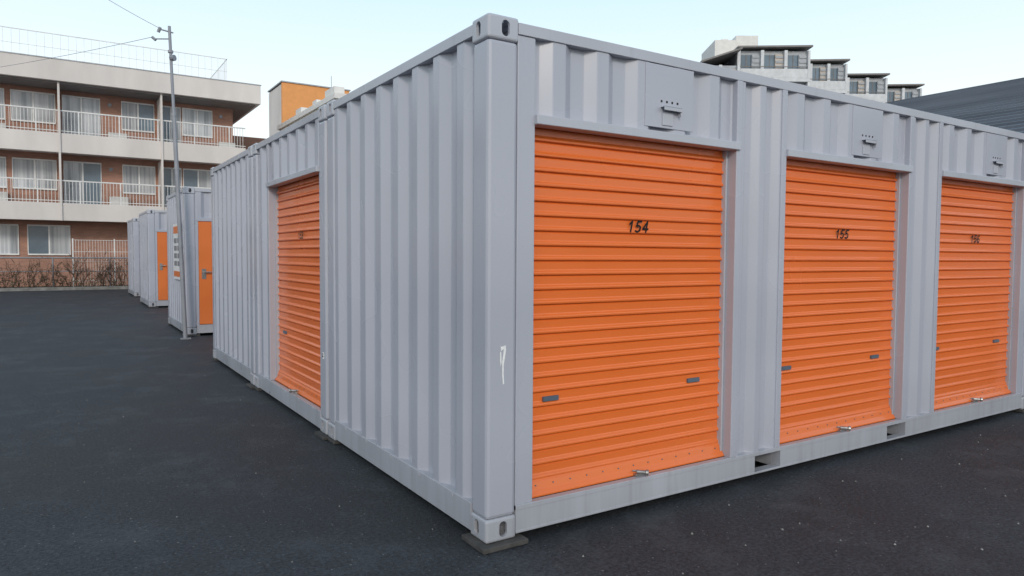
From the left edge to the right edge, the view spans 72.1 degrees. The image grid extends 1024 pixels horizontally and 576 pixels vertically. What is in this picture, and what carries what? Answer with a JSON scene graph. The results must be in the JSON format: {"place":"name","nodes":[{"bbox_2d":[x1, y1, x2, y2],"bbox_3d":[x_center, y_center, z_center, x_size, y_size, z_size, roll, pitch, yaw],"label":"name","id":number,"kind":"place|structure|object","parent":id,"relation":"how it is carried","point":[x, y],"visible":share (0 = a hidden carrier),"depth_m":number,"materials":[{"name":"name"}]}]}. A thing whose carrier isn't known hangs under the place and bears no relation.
{"place":"outdoors","nodes":[
{"label":"outdoors","id":0,"kind":"place"},
{"bbox_2d":[233,136,264,149],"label":"stair tower","id":1,"kind":"structure","parent":0,"point":[247,142],"depth_m":36.96,"materials":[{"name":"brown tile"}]},
{"bbox_2d":[269,85,280,136],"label":"side walls","id":2,"kind":"structure","parent":0,"point":[274,108],"depth_m":51.51,"materials":[{"name":"white paint"}]},
{"bbox_2d":[277,86,345,129],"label":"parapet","id":3,"kind":"structure","parent":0,"point":[334,92],"depth_m":31.13,"materials":[{"name":"white concrete"}]},
{"bbox_2d":[0,289,1023,575],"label":"asphalt yard","id":4,"kind":"structure","parent":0,"point":[210,473],"depth_m":4.23,"materials":[{"name":"black asphalt"}]},
{"bbox_2d":[2,0,190,339],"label":"utility pole","id":5,"kind":"object","parent":4,"relation":"on","point":[172,58],"visible":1,"depth_m":11.86,"materials":[{"name":"grey metal"}]},
{"bbox_2d":[127,218,139,296],"bbox_3d":[-10.610,-1.117,25.881,6.113,2.618,2.488,-1,3,-33],"label":"storage container","id":6,"kind":"object","parent":4,"relation":"on","point":[133,258],"visible":0.2,"depth_m":23.37,"materials":[{"name":"grey metal"}]},
{"bbox_2d":[139,209,167,307],"bbox_3d":[-7.761,-0.887,21.298,6.113,2.618,2.488,-1,3,-33],"label":"storage container","id":7,"kind":"object","parent":4,"relation":"on","point":[153,258],"visible":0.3,"depth_m":18.85,"materials":[{"name":"grey metal"}]},
{"bbox_2d":[157,232,167,299],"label":"hinged doors","id":8,"kind":"structure","parent":7,"relation":"in","point":[161,236],"depth_m":18.87,"materials":[{"name":"orange paint"}]},
{"bbox_2d":[166,187,212,336],"bbox_3d":[-3.821,-0.568,14.924,6.113,2.618,2.488,-1,3,-33],"label":"storage container","id":9,"kind":"object","parent":4,"relation":"on","point":[196,216],"visible":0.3,"depth_m":12.47,"materials":[{"name":"grey metal"}]},
{"bbox_2d":[198,221,212,323],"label":"hinged doors","id":10,"kind":"structure","parent":9,"relation":"in","point":[204,227],"depth_m":12.50,"materials":[{"name":"orange paint"}]},
{"bbox_2d":[210,145,255,388],"bbox_3d":[-0.904,-0.332,10.217,6.113,2.618,2.483,-1,3,-33],"label":"storage container","id":11,"kind":"object","parent":4,"relation":"on","point":[232,208],"visible":0.18,"depth_m":8.48,"materials":[{"name":"grey metal"}]},
{"bbox_2d":[252,104,329,439],"bbox_3d":[0.434,-0.227,8.134,6.113,2.618,2.483,-1,3,-33],"label":"storage container","id":12,"kind":"object","parent":4,"relation":"on","point":[290,201],"visible":0.27,"depth_m":6.49,"materials":[{"name":"grey metal"}]},
{"bbox_2d":[3,330,1018,573],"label":"gravel chips","id":13,"kind":"object","parent":4,"relation":"on","point":[583,555],"visible":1,"depth_m":3.87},
{"bbox_2d":[326,13,1023,554],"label":"storage container","id":14,"kind":"object","parent":4,"relation":"on","point":[570,277],"visible":1,"depth_m":4.32,"materials":[{"name":"grey metal"}]},
{"bbox_2d":[0,0,1023,138],"label":"sky","id":15,"kind":"structure","parent":0,"point":[941,45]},
{"bbox_2d":[722,51,917,91],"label":"facade walls","id":16,"kind":"structure","parent":0,"point":[730,64],"depth_m":60.90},
{"bbox_2d":[700,45,924,88],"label":"slab roofs","id":17,"kind":"structure","parent":16,"relation":"on","point":[723,59],"depth_m":59.63,"materials":[{"name":"grey concrete"}]},
{"bbox_2d":[702,36,757,59],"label":"lift machine room","id":18,"kind":"object","parent":17,"relation":"on","point":[717,47],"visible":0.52,"depth_m":63.81,"materials":[{"name":"white concrete"}]},
{"bbox_2d":[718,50,921,102],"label":"balcony fronts","id":19,"kind":"object","parent":16,"relation":"attached to","point":[798,76],"visible":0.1,"depth_m":59.05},
{"bbox_2d":[733,54,900,100],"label":"beige panels","id":20,"kind":"object","parent":19,"relation":"on","point":[780,64],"visible":0.08,"depth_m":62.99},
{"bbox_2d":[751,54,918,98],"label":"louvre screens","id":21,"kind":"object","parent":19,"relation":"on","point":[755,60],"visible":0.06,"depth_m":62.91,"materials":[{"name":"grey metal"}]},
{"bbox_2d":[740,55,911,100],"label":"windows","id":22,"kind":"structure","parent":16,"relation":"attached to","point":[794,62],"depth_m":63.12,"materials":[{"name":"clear glass"}]},
{"bbox_2d":[740,55,907,101],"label":"mullions","id":23,"kind":"object","parent":22,"relation":"attached to","point":[833,79],"visible":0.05,"depth_m":59.13,"materials":[{"name":"grey metal"}]},
{"bbox_2d":[886,77,1023,132],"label":"warehouse","id":24,"kind":"structure","parent":0,"point":[999,104],"depth_m":25.37,"materials":[{"name":"metal"}]},
{"label":"ground","id":25,"kind":"structure","parent":0,"visible":0},
{"bbox_2d":[0,286,127,290],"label":"kerb","id":26,"kind":"structure","parent":25,"relation":"on","point":[64,288],"depth_m":27.27,"materials":[{"name":"concrete"}]},
{"bbox_2d":[1,285,127,287],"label":"planting bed","id":27,"kind":"object","parent":25,"relation":"on","point":[56,286],"depth_m":29.11,"materials":[{"name":"soil"}]},
{"bbox_2d":[0,243,127,287],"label":"bare shrubs","id":28,"kind":"object","parent":27,"relation":"on","point":[101,280],"visible":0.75,"depth_m":28.06,"materials":[{"name":"brown plant"}]},
{"bbox_2d":[0,238,127,286],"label":"fence","id":29,"kind":"object","parent":27,"relation":"on","point":[98,257],"visible":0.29,"depth_m":29.18,"materials":[{"name":"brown metal"}]},
{"bbox_2d":[0,84,232,286],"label":"brick walls","id":30,"kind":"structure","parent":25,"relation":"on","point":[84,233],"depth_m":31.24,"materials":[{"name":"brown brick"}]},
{"bbox_2d":[0,90,211,253],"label":"curtained windows","id":31,"kind":"structure","parent":30,"relation":"attached to","point":[59,236],"depth_m":30.65,"materials":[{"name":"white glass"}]},
{"bbox_2d":[0,88,212,254],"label":"window frames","id":32,"kind":"structure","parent":30,"relation":"attached to","point":[138,166],"depth_m":30.78,"materials":[{"name":"white metal"}]},
{"bbox_2d":[0,123,233,204],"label":"air conditioners","id":33,"kind":"object","parent":30,"relation":"attached to","point":[117,199],"visible":0.3,"depth_m":31.38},
{"bbox_2d":[0,75,255,121],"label":"eaves soffit","id":34,"kind":"structure","parent":30,"relation":"attached to","point":[240,110],"depth_m":30.95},
{"bbox_2d":[0,52,260,221],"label":"white bands","id":35,"kind":"object","parent":30,"relation":"attached to","point":[58,70],"visible":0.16,"depth_m":30.08,"materials":[{"name":"white paint"}]},
{"bbox_2d":[57,81,163,220],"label":"downpipes and partitions","id":36,"kind":"object","parent":35,"relation":"attached to","point":[160,163],"visible":0.76,"depth_m":31.23,"materials":[{"name":"grey metal"}]},
{"bbox_2d":[0,26,226,79],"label":"roof railing","id":37,"kind":"object","parent":35,"relation":"on","point":[217,75],"visible":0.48,"depth_m":30.80,"materials":[{"name":"grey metal"}]},
{"bbox_2d":[0,104,245,206],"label":"balcony railings","id":38,"kind":"object","parent":35,"relation":"on","point":[102,134],"visible":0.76,"depth_m":30.18,"materials":[{"name":"white metal"}]},
{"bbox_2d":[0,51,260,85],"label":"roof edge trim","id":39,"kind":"structure","parent":35,"relation":"on","point":[125,67],"depth_m":30.16,"materials":[{"name":"grey metal"}]},
{"bbox_2d":[108,103,222,170],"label":"wall vents","id":40,"kind":"object","parent":30,"relation":"attached to","point":[110,105],"depth_m":31.48,"materials":[{"name":"grey metal"}]},
{"bbox_2d":[280,99,336,130],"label":"walls","id":41,"kind":"structure","parent":25,"relation":"on","point":[301,118],"depth_m":33.43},
{"bbox_2d":[281,82,348,122],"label":"orange front wall","id":42,"kind":"structure","parent":25,"relation":"on","point":[294,97],"depth_m":50.25,"materials":[{"name":"orange paint"}]},
{"bbox_2d":[267,80,350,92],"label":"roof coping","id":43,"kind":"object","parent":42,"relation":"on","point":[274,87],"visible":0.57,"depth_m":50.83,"materials":[{"name":"grey metal"}]}
]}

